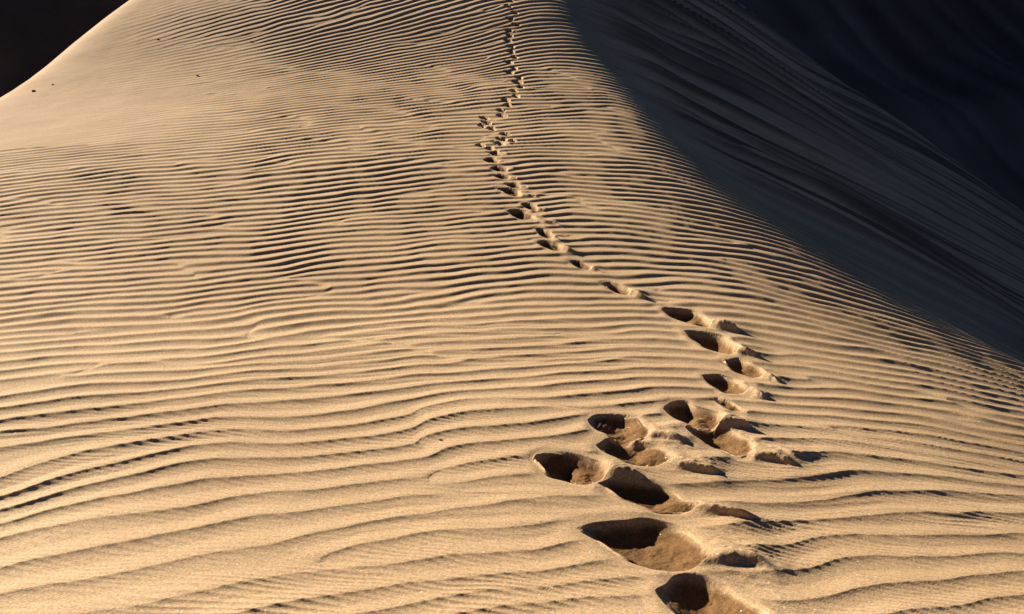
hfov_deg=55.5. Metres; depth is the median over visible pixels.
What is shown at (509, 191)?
footprint
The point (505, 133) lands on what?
footprint
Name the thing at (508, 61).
footprint
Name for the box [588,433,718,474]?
footprint
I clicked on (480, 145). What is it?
footprint
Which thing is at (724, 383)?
footprint
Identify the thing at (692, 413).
footprint
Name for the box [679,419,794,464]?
footprint
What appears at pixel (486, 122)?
footprint
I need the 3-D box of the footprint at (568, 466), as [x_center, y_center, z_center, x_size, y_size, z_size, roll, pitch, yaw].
[0.188,0.512,3.082,0.274,0.121,0.397,-19,31,-35]
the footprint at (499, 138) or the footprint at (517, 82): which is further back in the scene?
the footprint at (517, 82)
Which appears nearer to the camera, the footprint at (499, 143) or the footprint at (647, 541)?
the footprint at (647, 541)
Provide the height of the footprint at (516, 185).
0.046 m
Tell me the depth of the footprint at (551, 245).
6.17 m
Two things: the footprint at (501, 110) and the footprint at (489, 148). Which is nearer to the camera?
the footprint at (489, 148)
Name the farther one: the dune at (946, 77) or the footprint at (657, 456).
the dune at (946, 77)
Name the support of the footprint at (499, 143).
on the dune at (292, 292)
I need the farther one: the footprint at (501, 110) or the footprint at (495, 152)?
the footprint at (501, 110)
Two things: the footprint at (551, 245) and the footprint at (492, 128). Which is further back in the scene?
the footprint at (492, 128)
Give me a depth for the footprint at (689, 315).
5.02 m
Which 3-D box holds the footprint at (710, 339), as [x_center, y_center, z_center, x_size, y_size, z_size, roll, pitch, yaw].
[0.941,0.166,4.569,0.244,0.148,0.515,-5,26,-11]
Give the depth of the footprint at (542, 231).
6.42 m
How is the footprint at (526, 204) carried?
on the dune at (292, 292)
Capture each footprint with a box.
[475,143,484,146]
[480,115,490,119]
[481,120,491,124]
[482,156,504,162]
[486,146,494,150]
[487,126,495,130]
[487,149,506,155]
[489,164,514,171]
[491,172,516,179]
[493,139,508,145]
[494,185,537,197]
[496,114,507,117]
[496,136,507,140]
[497,108,505,112]
[500,132,511,135]
[503,60,513,63]
[504,69,513,74]
[505,181,526,188]
[505,206,558,224]
[512,80,522,84]
[519,200,545,211]
[526,443,638,487]
[533,225,561,240]
[534,238,572,251]
[564,510,765,572]
[566,258,600,271]
[583,407,682,447]
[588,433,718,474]
[594,470,754,518]
[599,279,643,297]
[645,569,779,613]
[657,302,737,331]
[657,396,747,430]
[678,325,757,355]
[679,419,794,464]
[696,369,766,399]
[711,395,747,411]
[718,354,778,382]
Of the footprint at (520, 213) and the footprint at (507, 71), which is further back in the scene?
the footprint at (507, 71)
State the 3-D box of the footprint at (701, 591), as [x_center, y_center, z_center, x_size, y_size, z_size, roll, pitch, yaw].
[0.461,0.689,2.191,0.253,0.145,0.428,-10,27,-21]
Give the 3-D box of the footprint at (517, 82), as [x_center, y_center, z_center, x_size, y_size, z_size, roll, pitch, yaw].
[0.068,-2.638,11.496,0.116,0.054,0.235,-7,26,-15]
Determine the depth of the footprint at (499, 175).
7.78 m
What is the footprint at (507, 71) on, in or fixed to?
on the dune at (292, 292)
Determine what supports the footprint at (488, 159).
on the dune at (292, 292)
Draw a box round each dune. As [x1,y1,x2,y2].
[0,0,1023,211]
[0,0,1023,613]
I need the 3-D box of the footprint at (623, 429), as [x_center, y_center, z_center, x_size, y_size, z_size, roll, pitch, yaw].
[0.396,0.429,3.425,0.251,0.097,0.416,-14,28,-27]
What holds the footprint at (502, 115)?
on the dune at (292, 292)
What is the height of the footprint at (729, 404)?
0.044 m
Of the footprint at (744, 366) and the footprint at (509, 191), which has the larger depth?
the footprint at (509, 191)
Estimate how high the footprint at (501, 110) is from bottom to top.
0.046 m
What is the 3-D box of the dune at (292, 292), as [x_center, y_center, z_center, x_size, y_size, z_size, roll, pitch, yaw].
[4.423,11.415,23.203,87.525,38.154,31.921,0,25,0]
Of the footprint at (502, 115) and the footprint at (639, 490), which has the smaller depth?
the footprint at (639, 490)
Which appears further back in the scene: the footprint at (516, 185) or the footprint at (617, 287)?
the footprint at (516, 185)
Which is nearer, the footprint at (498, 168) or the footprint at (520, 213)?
the footprint at (520, 213)
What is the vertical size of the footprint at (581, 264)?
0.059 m
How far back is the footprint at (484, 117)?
9.92 m

